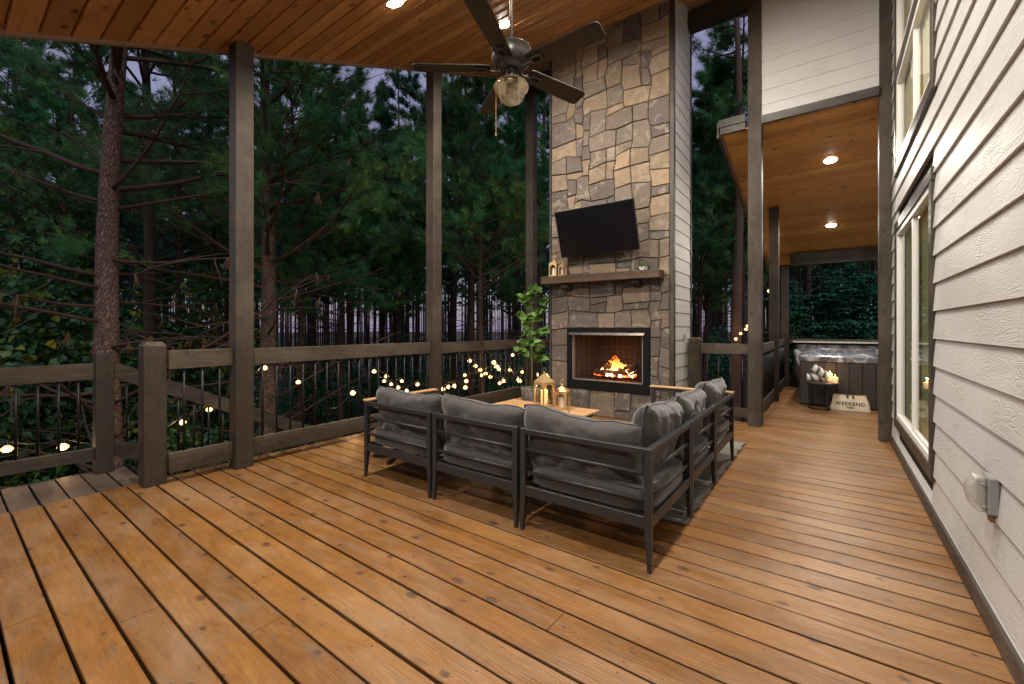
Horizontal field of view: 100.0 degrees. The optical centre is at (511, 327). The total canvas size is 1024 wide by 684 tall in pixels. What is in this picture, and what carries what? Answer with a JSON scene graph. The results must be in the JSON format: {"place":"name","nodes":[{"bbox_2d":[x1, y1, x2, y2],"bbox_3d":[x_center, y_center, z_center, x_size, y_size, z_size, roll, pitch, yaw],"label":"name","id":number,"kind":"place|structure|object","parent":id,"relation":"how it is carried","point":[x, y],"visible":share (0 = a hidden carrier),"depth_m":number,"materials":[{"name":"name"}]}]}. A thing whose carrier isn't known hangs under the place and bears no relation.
{"place":"outdoors","nodes":[
{"label":"outdoors","id":0,"kind":"place"},
{"bbox_2d":[73,332,729,471],"bbox_3d":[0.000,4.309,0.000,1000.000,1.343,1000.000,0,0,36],"label":"ground","id":1,"kind":"structure","parent":0,"point":[458,336],"depth_m":46.32,"materials":[{"name":"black plant"}]},
{"bbox_2d":[0,37,72,269],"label":"slender pine","id":2,"kind":"object","parent":1,"relation":"on","point":[29,110],"visible":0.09,"depth_m":18.28,"materials":[{"name":"green plant"}]},
{"bbox_2d":[0,328,92,519],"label":"shrub","id":3,"kind":"object","parent":1,"relation":"on","point":[36,475],"visible":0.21,"depth_m":6.85,"materials":[{"name":"green plant"}]},
{"bbox_2d":[0,215,93,357],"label":"shrub","id":4,"kind":"object","parent":1,"relation":"on","point":[29,250],"visible":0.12,"depth_m":10.91,"materials":[{"name":"green plant"}]},
{"bbox_2d":[5,115,95,272],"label":"slender pine","id":5,"kind":"object","parent":1,"relation":"on","point":[20,252],"visible":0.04,"depth_m":20.23,"materials":[{"name":"green plant"}]},
{"bbox_2d":[0,36,121,322],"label":"pine tree","id":6,"kind":"object","parent":1,"relation":"on","point":[36,44],"visible":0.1,"depth_m":15.08,"materials":[{"name":"green plant"}]},
{"bbox_2d":[0,262,143,483],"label":"shrub","id":7,"kind":"object","parent":1,"relation":"on","point":[30,354],"visible":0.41,"depth_m":7.03,"materials":[{"name":"green plant"}]},
{"bbox_2d":[0,277,158,474],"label":"shrub","id":8,"kind":"object","parent":1,"relation":"on","point":[46,320],"visible":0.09,"depth_m":7.77,"materials":[{"name":"green plant"}]},
{"bbox_2d":[3,188,166,355],"bbox_3d":[-13.589,0.008,12.934,5.060,8.098,5.166,0,0,28],"label":"shrub","id":9,"kind":"object","parent":1,"relation":"on","point":[87,263],"visible":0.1,"depth_m":12.63,"materials":[{"name":"green plant"}]},
{"bbox_2d":[0,40,190,342],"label":"pine tree","id":10,"kind":"object","parent":1,"relation":"on","point":[18,129],"visible":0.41,"depth_m":11.24,"materials":[{"name":"green plant"}]},
{"bbox_2d":[94,78,174,316],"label":"slender pine","id":11,"kind":"object","parent":1,"relation":"on","point":[140,241],"visible":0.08,"depth_m":20.74,"materials":[{"name":"green plant"}]},
{"bbox_2d":[65,48,228,379],"bbox_3d":[-11.241,-3.543,14.162,5.516,15.320,5.233,0,0,26],"label":"pine tree","id":12,"kind":"object","parent":1,"relation":"on","point":[179,240],"visible":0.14,"depth_m":13.91,"materials":[{"name":"green plant"}]},
{"bbox_2d":[65,384,228,474],"bbox_3d":[-6.210,2.513,7.443,2.246,3.017,2.103,0,0,-35],"label":"shrub","id":13,"kind":"object","parent":1,"relation":"on","point":[171,414],"visible":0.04,"depth_m":7.43,"materials":[{"name":"green plant"}]},
{"bbox_2d":[0,37,301,347],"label":"pine tree","id":14,"kind":"object","parent":1,"relation":"on","point":[149,290],"visible":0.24,"depth_m":9.36,"materials":[{"name":"brown plant"}]},
{"bbox_2d":[131,147,191,348],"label":"slender pine","id":15,"kind":"object","parent":1,"relation":"on","point":[135,235],"visible":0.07,"depth_m":26.01,"materials":[{"name":"green plant"}]},
{"bbox_2d":[0,41,350,488],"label":"pine tree","id":16,"kind":"object","parent":1,"relation":"on","point":[106,273],"visible":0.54,"depth_m":5.81,"materials":[{"name":"green plant"}]},
{"bbox_2d":[0,438,137,452],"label":"string lights","id":17,"kind":"object","parent":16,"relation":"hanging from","point":[7,447],"visible":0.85,"depth_m":4.07,"materials":[{"name":"yellow"}]},
{"bbox_2d":[155,135,228,374],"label":"slender pine","id":18,"kind":"object","parent":1,"relation":"on","point":[173,252],"visible":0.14,"depth_m":20.49,"materials":[{"name":"green plant"}]},
{"bbox_2d":[167,422,228,476],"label":"shrub","id":19,"kind":"object","parent":1,"relation":"on","point":[188,433],"visible":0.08,"depth_m":7.03,"materials":[{"name":"green plant"}]},
{"bbox_2d":[119,261,277,471],"bbox_3d":[-7.538,1.167,9.962,3.542,5.668,3.616,0,0,-40],"label":"shrub","id":20,"kind":"object","parent":1,"relation":"on","point":[190,373],"visible":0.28,"depth_m":9.90,"materials":[{"name":"green plant"}]},
{"bbox_2d":[121,53,287,428],"bbox_3d":[-11.809,-3.929,17.116,5.793,16.284,4.877,0,0,24],"label":"pine tree","id":21,"kind":"object","parent":1,"relation":"on","point":[214,234],"visible":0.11,"depth_m":16.94,"materials":[{"name":"green plant"}]},
{"bbox_2d":[4,47,421,455],"bbox_3d":[-5.095,-3.349,8.225,6.267,14.861,7.343,0,0,-27],"label":"pine tree","id":22,"kind":"object","parent":1,"relation":"on","point":[314,119],"visible":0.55,"depth_m":7.39,"materials":[{"name":"green plant"}]},
{"bbox_2d":[254,145,280,456],"bbox_3d":[-4.586,0.154,7.997,0.557,7.056,0.516,0,0,36],"label":"climbing vine","id":23,"kind":"object","parent":22,"relation":"attached to","point":[277,270],"visible":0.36,"depth_m":7.95,"materials":[{"name":"green plant"}]},
{"bbox_2d":[167,166,260,347],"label":"pine tree","id":24,"kind":"object","parent":1,"relation":"on","point":[207,263],"visible":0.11,"depth_m":21.54,"materials":[{"name":"green plant"}]},
{"bbox_2d":[114,362,343,470],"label":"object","id":25,"kind":"structure","parent":1,"relation":"on","point":[126,375],"depth_m":4.18,"materials":[{"name":"brown wood"}]},
{"bbox_2d":[187,366,295,441],"bbox_3d":[-8.385,2.344,12.890,3.642,3.469,4.206,0,0,-29],"label":"shrub","id":26,"kind":"object","parent":1,"relation":"on","point":[257,401],"visible":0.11,"depth_m":13.07,"materials":[{"name":"green plant"}]},
{"bbox_2d":[182,59,383,447],"bbox_3d":[-6.108,-2.877,12.788,4.735,13.861,4.991,0,0,16],"label":"pine tree","id":27,"kind":"object","parent":1,"relation":"on","point":[299,206],"visible":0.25,"depth_m":12.35,"materials":[{"name":"green plant"}]},
{"bbox_2d":[275,146,337,418],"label":"slender pine","id":28,"kind":"object","parent":1,"relation":"on","point":[308,338],"visible":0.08,"depth_m":18.70,"materials":[{"name":"green plant"}]},
{"bbox_2d":[255,64,381,425],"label":"pine tree","id":29,"kind":"object","parent":1,"relation":"on","point":[312,331],"visible":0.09,"depth_m":16.87,"materials":[{"name":"green plant"}]},
{"bbox_2d":[278,338,373,424],"bbox_3d":[-7.663,2.334,16.904,3.974,3.784,4.588,0,0,10],"label":"shrub","id":30,"kind":"object","parent":1,"relation":"on","point":[320,384],"visible":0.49,"depth_m":16.78,"materials":[{"name":"green plant"}]},
{"bbox_2d":[256,126,415,435],"bbox_3d":[-5.480,-1.196,13.422,4.546,10.603,3.948,0,0,9],"label":"pine tree","id":31,"kind":"object","parent":1,"relation":"on","point":[369,237],"visible":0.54,"depth_m":13.25,"materials":[{"name":"green plant"}]},
{"bbox_2d":[283,70,392,418],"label":"pine tree","id":32,"kind":"object","parent":1,"relation":"on","point":[350,316],"visible":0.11,"depth_m":18.88,"materials":[{"name":"green plant"}]},
{"bbox_2d":[330,152,408,397],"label":"pine tree","id":33,"kind":"object","parent":1,"relation":"on","point":[374,336],"visible":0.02,"depth_m":23.94,"materials":[{"name":"green plant"}]},
{"bbox_2d":[0,421,747,683],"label":"deck framing","id":34,"kind":"object","parent":1,"relation":"on","point":[133,468],"visible":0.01,"depth_m":2.16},
{"bbox_2d":[0,465,137,518],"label":"deck landing","id":35,"kind":"object","parent":34,"relation":"on","point":[17,498],"visible":0.63,"depth_m":3.34,"materials":[{"name":"brown wood"}]},
{"bbox_2d":[93,353,113,474],"bbox_3d":[-3.551,0.739,3.733,0.120,1.027,0.120,0,0,36],"label":"stair post","id":36,"kind":"object","parent":35,"relation":"on","point":[103,414],"visible":1,"depth_m":3.69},
{"bbox_2d":[0,363,94,476],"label":"railing","id":37,"kind":"object","parent":36,"relation":"attached to","point":[26,375],"visible":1,"depth_m":3.42,"materials":[{"name":"wood"}]},
{"bbox_2d":[0,386,1015,683],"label":"deck floor","id":38,"kind":"structure","parent":34,"relation":"on","point":[804,544],"depth_m":2.09,"materials":[{"name":"brown wood"}]},
{"bbox_2d":[138,341,166,487],"bbox_3d":[-2.825,0.670,3.377,0.145,1.120,0.145,0,0,36],"label":"newel post","id":39,"kind":"object","parent":38,"relation":"on","point":[152,413],"visible":1,"depth_m":3.33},
{"bbox_2d":[229,40,253,469],"bbox_3d":[-2.396,-0.631,3.806,0.145,3.722,0.145,0,0,36],"label":"deck post","id":40,"kind":"object","parent":38,"relation":"on","point":[241,239],"visible":1,"depth_m":3.76,"materials":[{"name":"wood"}]},
{"bbox_2d":[168,348,232,472],"bbox_3d":[-2.575,0.663,3.565,0.040,0.967,0.450,0,0,36],"label":"railing","id":41,"kind":"object","parent":40,"relation":"attached to","point":[191,458],"visible":1,"depth_m":3.56,"materials":[{"name":"brown wood"}]},
{"bbox_2d":[254,342,429,454],"bbox_3d":[-1.712,0.667,4.731,0.040,0.959,2.150,0,0,36],"label":"railing","id":42,"kind":"object","parent":40,"relation":"attached to","point":[276,440],"visible":0.77,"depth_m":4.40,"materials":[{"name":"wood"}]},
{"bbox_2d":[363,386,445,497],"bbox_3d":[-0.673,0.858,3.637,0.816,0.743,0.796,0,0,36],"label":"sofa section","id":43,"kind":"object","parent":38,"relation":"on","point":[405,418],"visible":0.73,"depth_m":3.32,"materials":[{"name":"fabric"}]},
{"bbox_2d":[426,62,441,394],"bbox_3d":[-1.028,-1.106,5.655,0.145,4.673,0.145,0,0,36],"label":"deck post","id":44,"kind":"object","parent":38,"relation":"on","point":[434,209],"visible":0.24,"depth_m":5.60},
{"bbox_2d":[432,393,532,527],"bbox_3d":[-0.039,0.853,3.163,0.745,0.753,0.780,0,0,36],"label":"sofa section","id":45,"kind":"object","parent":38,"relation":"on","point":[482,436],"visible":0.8,"depth_m":2.84,"materials":[{"name":"fabric"}]},
{"bbox_2d":[513,284,548,402],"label":"potted plant","id":46,"kind":"object","parent":38,"relation":"on","point":[527,392],"visible":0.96,"depth_m":6.58,"materials":[{"name":"green plant"}]},
{"bbox_2d":[526,92,536,385],"bbox_3d":[0.339,-1.426,7.504,0.145,5.312,0.145,0,0,36],"label":"deck post","id":47,"kind":"object","parent":38,"relation":"on","point":[531,188],"visible":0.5,"depth_m":7.45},
{"bbox_2d":[442,339,529,402],"bbox_3d":[-0.345,0.673,6.580,0.040,0.947,2.150,0,0,36],"label":"railing","id":48,"kind":"object","parent":47,"relation":"attached to","point":[474,346],"visible":0.78,"depth_m":6.57,"materials":[{"name":"black metal"}]},
{"bbox_2d":[440,439,745,524],"bbox_3d":[0.854,1.216,4.275,2.288,0.016,2.350,0,0,36],"label":"rug","id":49,"kind":"object","parent":38,"relation":"on","point":[676,512],"visible":0.09,"depth_m":3.24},
{"bbox_2d":[494,399,599,416],"bbox_3d":[0.203,1.031,4.327,1.090,0.403,0.820,0,0,36],"label":"coffee table","id":50,"kind":"object","parent":49,"relation":"on","point":[586,412],"visible":0.28,"depth_m":4.39,"materials":[{"name":"brown wood"}]},
{"bbox_2d":[534,369,554,406],"bbox_3d":[0.342,0.626,4.548,0.158,0.406,0.158,0,0,-36],"label":"lantern","id":51,"kind":"object","parent":50,"relation":"on","point":[544,380],"visible":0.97,"depth_m":4.52,"materials":[{"name":"gold metal"}]},
{"bbox_2d":[555,380,569,409],"bbox_3d":[0.515,0.681,4.396,0.128,0.296,0.128,0,0,24],"label":"lantern","id":52,"kind":"object","parent":50,"relation":"on","point":[562,400],"visible":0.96,"depth_m":4.37,"materials":[{"name":"gold metal"}]},
{"bbox_2d":[632,377,734,483],"bbox_3d":[1.524,0.834,3.909,0.776,0.793,0.786,0,0,36],"label":"sofa section","id":53,"kind":"object","parent":49,"relation":"on","point":[717,394],"visible":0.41,"depth_m":3.72,"materials":[{"name":"fabric"}]},
{"bbox_2d":[669,389,715,516],"bbox_3d":[1.073,0.842,3.292,0.760,0.776,0.710,0,0,36],"label":"sofa section","id":54,"kind":"object","parent":49,"relation":"on","point":[691,402],"visible":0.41,"depth_m":3.04,"materials":[{"name":"fabric"}]},
{"bbox_2d":[520,399,690,573],"bbox_3d":[0.591,0.828,2.712,0.844,0.804,0.803,0,0,36],"label":"sofa section","id":55,"kind":"object","parent":38,"relation":"on","point":[636,464],"visible":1,"depth_m":2.40,"materials":[{"name":"fabric"}]},
{"bbox_2d":[541,0,691,420],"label":"stone chimney","id":56,"kind":"object","parent":38,"relation":"on","point":[621,129],"visible":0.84,"depth_m":5.76,"materials":[{"name":"stone"}]},
{"bbox_2d":[554,198,639,257],"bbox_3d":[1.146,-1.315,5.737,1.120,0.630,0.202,0,18,36],"label":"television","id":57,"kind":"object","parent":56,"relation":"attached to","point":[609,227],"visible":1,"depth_m":5.62,"materials":[{"name":"black plastic"}]},
{"bbox_2d":[594,355,637,381],"bbox_3d":[1.470,0.564,6.055,0.623,0.352,0.244,0,0,36],"label":"log fire","id":58,"kind":"object","parent":56,"relation":"in","point":[611,371],"visible":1,"depth_m":5.99,"materials":[{"name":"orange wood"}]},
{"bbox_2d":[688,337,701,387],"bbox_3d":[2.487,0.680,5.835,0.140,1.100,0.140,0,0,36],"label":"newel post","id":59,"kind":"object","parent":38,"relation":"on","point":[694,366],"visible":0.68,"depth_m":5.78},
{"bbox_2d":[700,343,747,417],"bbox_3d":[2.773,0.680,5.623,0.570,0.940,0.040,0,0,36],"label":"railing","id":60,"kind":"object","parent":59,"relation":"attached to","point":[719,349],"visible":0.57,"depth_m":5.57,"materials":[{"name":"dark stained wood"},{"name":"black metal"}]},
{"bbox_2d":[748,0,762,426],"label":"deck post","id":61,"kind":"object","parent":38,"relation":"on","point":[755,274],"visible":0.89,"depth_m":5.34,"materials":[{"name":"wood"}]},
{"bbox_2d":[763,341,774,411],"bbox_3d":[3.734,0.693,6.312,0.040,0.935,2.100,0,0,36],"label":"railing","id":62,"kind":"object","parent":61,"relation":"attached to","point":[768,375],"visible":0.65,"depth_m":6.49,"materials":[{"name":"wood"}]},
{"bbox_2d":[769,207,778,401],"bbox_3d":[4.403,-0.388,7.217,0.140,3.237,0.140,0,0,36],"label":"deck post","id":63,"kind":"object","parent":38,"relation":"on","point":[773,273],"visible":0.82,"depth_m":7.15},
{"bbox_2d":[779,338,785,390],"bbox_3d":[5.049,0.693,8.091,0.040,0.935,2.025,0,0,36],"label":"railing","id":64,"kind":"object","parent":63,"relation":"attached to","point":[782,376],"visible":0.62,"depth_m":8.29,"materials":[{"name":"brown wood"}]},
{"bbox_2d":[781,266,788,386],"bbox_3d":[5.699,-0.020,8.969,0.140,2.500,0.140,0,0,36],"label":"deck post","id":65,"kind":"object","parent":38,"relation":"on","point":[784,301],"visible":0.82,"depth_m":8.90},
{"bbox_2d":[789,339,877,383],"bbox_3d":[7.057,0.695,7.965,3.225,0.930,0.040,0,0,36],"label":"railing","id":66,"kind":"object","parent":65,"relation":"attached to","point":[830,340],"visible":0.2,"depth_m":8.52,"materials":[{"name":"brown wood"}]},
{"bbox_2d":[806,381,839,410],"bbox_3d":[4.707,1.025,6.506,0.420,0.410,0.420,0,0,36],"label":"towel table","id":67,"kind":"object","parent":38,"relation":"on","point":[823,383],"visible":0.84,"depth_m":6.42,"materials":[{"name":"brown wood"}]},
{"bbox_2d":[793,341,877,386],"bbox_3d":[7.011,0.745,7.886,3.114,0.939,0.142,0,0,36],"label":"tub cover","id":68,"kind":"object","parent":38,"relation":"on","point":[801,346],"visible":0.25,"depth_m":8.53,"materials":[{"name":"black"}]},
{"bbox_2d":[798,348,877,409],"bbox_3d":[6.189,0.806,7.078,2.351,0.828,2.200,0,0,36],"label":"hot tub","id":69,"kind":"object","parent":38,"relation":"on","point":[855,371],"visible":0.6,"depth_m":6.60,"materials":[{"name":"plastic"}]},
{"bbox_2d":[829,393,870,412],"bbox_3d":[5.004,1.108,6.361,0.491,0.246,0.197,0,0,36],"label":"tote bag","id":70,"kind":"object","parent":38,"relation":"on","point":[851,403],"visible":1,"depth_m":6.31,"materials":[{"name":"beige fabric"}]},
{"bbox_2d":[878,0,892,441],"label":"deck post","id":71,"kind":"object","parent":38,"relation":"on","point":[885,258],"visible":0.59,"depth_m":4.62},
{"bbox_2d":[762,0,1023,683],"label":"house","id":72,"kind":"structure","parent":38,"relation":"on","point":[957,416],"depth_m":2.30,"materials":[{"name":"wood"}]},
{"bbox_2d":[0,0,754,95],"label":"porch roof","id":73,"kind":"structure","parent":72,"relation":"attached to","point":[405,36],"depth_m":3.96,"materials":[{"name":"brown wood"}]},
{"bbox_2d":[412,0,605,135],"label":"ceiling fan","id":74,"kind":"object","parent":73,"relation":"hanging from","point":[513,58],"visible":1,"depth_m":2.76,"materials":[{"name":"brown metal"}]},
{"bbox_2d":[717,86,878,268],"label":"hot tub porch roof","id":75,"kind":"structure","parent":72,"relation":"attached to","point":[808,193],"depth_m":6.20,"materials":[{"name":"brown wood"}]},
{"bbox_2d":[894,166,935,481],"bbox_3d":[3.291,-0.025,3.499,0.094,2.010,1.960,0,0,36],"label":"window","id":76,"kind":"structure","parent":72,"relation":"in","point":[914,232],"depth_m":3.39,"materials":[{"name":"white plastic"}]},
{"bbox_2d":[894,0,937,177],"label":"window","id":77,"kind":"structure","parent":72,"relation":"in","point":[915,38],"depth_m":3.53,"materials":[{"name":"white plastic"}]},
{"bbox_2d":[963,472,999,523],"bbox_3d":[1.907,0.688,1.748,0.088,0.185,0.102,0,0,36],"label":"outlet box","id":78,"kind":"object","parent":72,"relation":"attached to","point":[982,491],"visible":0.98,"depth_m":1.72,"materials":[{"name":"grey plastic"}]},
{"bbox_2d":[330,328,425,412],"bbox_3d":[-6.089,2.208,20.012,5.353,4.415,4.636,0,0,-22],"label":"shrub","id":79,"kind":"object","parent":1,"relation":"on","point":[374,386],"visible":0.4,"depth_m":19.92,"materials":[{"name":"green plant"}]},
{"bbox_2d":[341,90,419,386],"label":"slender pine","id":80,"kind":"object","parent":1,"relation":"on","point":[386,119],"visible":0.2,"depth_m":17.99,"materials":[{"name":"green plant"}]},
{"bbox_2d":[339,133,445,395],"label":"pine tree","id":81,"kind":"object","parent":1,"relation":"on","point":[419,264],"visible":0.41,"depth_m":15.37,"materials":[{"name":"green plant"}]},
{"bbox_2d":[372,69,425,383],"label":"slender pine","id":82,"kind":"object","parent":1,"relation":"on","point":[392,94],"visible":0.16,"depth_m":23.45,"materials":[{"name":"green plant"}]},
{"bbox_2d":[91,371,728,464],"bbox_3d":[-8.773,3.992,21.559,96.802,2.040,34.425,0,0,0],"label":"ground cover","id":83,"kind":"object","parent":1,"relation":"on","point":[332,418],"visible":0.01,"depth_m":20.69,"materials":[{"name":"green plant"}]},
{"bbox_2d":[387,79,451,390],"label":"slender pine","id":84,"kind":"object","parent":1,"relation":"on","point":[409,89],"visible":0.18,"depth_m":19.28,"materials":[{"name":"green plant"}]},
{"bbox_2d":[386,72,501,395],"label":"pine tree","id":85,"kind":"object","parent":1,"relation":"on","point":[453,324],"visible":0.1,"depth_m":17.95,"materials":[{"name":"green plant"}]},
{"bbox_2d":[17,213,871,372],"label":"wood","id":86,"kind":"object","parent":1,"relation":"on","point":[694,325],"visible":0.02,"depth_m":63.22,"materials":[{"name":"plant"}]},
{"bbox_2d":[417,129,484,377],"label":"slender pine","id":87,"kind":"object","parent":1,"relation":"on","point":[446,276],"visible":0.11,"depth_m":19.91,"materials":[{"name":"green plant"}]},
{"bbox_2d":[402,336,504,396],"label":"shrub","id":88,"kind":"object","parent":1,"relation":"on","point":[446,378],"visible":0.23,"depth_m":18.53,"materials":[{"name":"green plant"}]},
{"bbox_2d":[376,74,548,401],"bbox_3d":[-1.239,-3.200,12.819,4.984,14.591,5.254,0,0,-3],"label":"pine tree","id":89,"kind":"object","parent":1,"relation":"on","point":[402,171],"visible":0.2,"depth_m":12.34,"materials":[{"name":"green plant"}]},
{"bbox_2d":[442,130,500,396],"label":"slender pine","id":90,"kind":"object","parent":1,"relation":"on","point":[465,318],"visible":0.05,"depth_m":22.61,"materials":[{"name":"green plant"}]},
{"bbox_2d":[398,75,548,393],"bbox_3d":[-0.607,-1.634,9.558,3.888,11.381,4.098,0,0,-16],"label":"pine tree","id":91,"kind":"object","parent":1,"relation":"on","point":[497,180],"visible":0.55,"depth_m":9.31,"materials":[{"name":"green plant"}]},
{"bbox_2d":[444,323,548,402],"bbox_3d":[-0.660,2.112,21.967,5.735,4.731,4.967,0,0,-14],"label":"shrub","id":92,"kind":"object","parent":1,"relation":"on","point":[493,365],"visible":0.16,"depth_m":21.47,"materials":[{"name":"green plant"}]},
{"bbox_2d":[447,142,548,402],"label":"pine tree","id":93,"kind":"object","parent":1,"relation":"on","point":[506,293],"visible":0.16,"depth_m":15.89,"materials":[{"name":"green plant"}]},
{"bbox_2d":[449,81,548,383],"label":"pine tree","id":94,"kind":"object","parent":1,"relation":"on","point":[518,111],"visible":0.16,"depth_m":12.08,"materials":[{"name":"green plant"}]},
{"bbox_2d":[486,350,548,403],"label":"shrub","id":95,"kind":"object","parent":1,"relation":"on","point":[512,385],"visible":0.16,"depth_m":16.23,"materials":[{"name":"green plant"}]},
{"bbox_2d":[489,82,548,378],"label":"slender pine","id":96,"kind":"object","parent":1,"relation":"on","point":[520,273],"visible":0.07,"depth_m":22.46,"materials":[{"name":"brown plant"}]},
{"bbox_2d":[694,319,728,405],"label":"shrub","id":97,"kind":"object","parent":1,"relation":"on","point":[713,374],"visible":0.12,"depth_m":16.89,"materials":[{"name":"green plant"}]},
{"bbox_2d":[692,58,747,373],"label":"pine tree","id":98,"kind":"object","parent":1,"relation":"on","point":[702,245],"visible":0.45,"depth_m":11.88,"materials":[{"name":"green plant"}]},
{"bbox_2d":[692,71,747,378],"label":"pine tree","id":99,"kind":"object","parent":1,"relation":"on","point":[713,316],"visible":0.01,"depth_m":19.90,"materials":[{"name":"green plant"}]},
{"bbox_2d":[692,117,768,381],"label":"pine tree","id":100,"kind":"object","parent":1,"relation":"on","point":[708,281],"visible":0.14,"depth_m":14.43,"materials":[{"name":"green plant"}]},
{"bbox_2d":[692,13,805,420],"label":"pine tree","id":101,"kind":"object","parent":1,"relation":"on","point":[735,316],"visible":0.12,"depth_m":10.93,"materials":[{"name":"green plant"}]},
{"bbox_2d":[692,14,810,421],"bbox_3d":[6.941,-3.155,12.306,4.984,14.591,5.254,0,0,-26],"label":"pine tree","id":102,"kind":"object","parent":1,"relation":"on","point":[724,42],"visible":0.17,"depth_m":12.48,"materials":[{"name":"green plant"}]},
{"bbox_2d":[745,265,843,338],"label":"pine tree","id":103,"kind":"object","parent":1,"relation":"on","point":[807,282],"visible":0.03,"depth_m":15.95,"materials":[{"name":"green plant"}]},
{"bbox_2d":[763,275,867,385],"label":"broadleaf tree","id":104,"kind":"object","parent":1,"relation":"on","point":[798,314],"visible":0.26,"depth_m":14.26,"materials":[{"name":"green plant"}]},
{"bbox_2d":[763,262,871,341],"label":"broadleaf tree","id":105,"kind":"object","parent":1,"relation":"on","point":[840,271],"visible":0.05,"depth_m":17.77,"materials":[{"name":"green plant"}]},
{"bbox_2d":[779,263,877,357],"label":"broadleaf tree","id":106,"kind":"object","parent":1,"relation":"on","point":[859,329],"visible":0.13,"depth_m":14.12,"materials":[{"name":"green plant"}]},
{"bbox_2d":[786,260,877,304],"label":"pine tree","id":107,"kind":"object","parent":1,"relation":"on","point":[867,266],"visible":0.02,"depth_m":20.63,"materials":[{"name":"green plant"}]},
{"bbox_2d":[0,16,871,331],"label":"sky","id":108,"kind":"structure","parent":0,"point":[134,66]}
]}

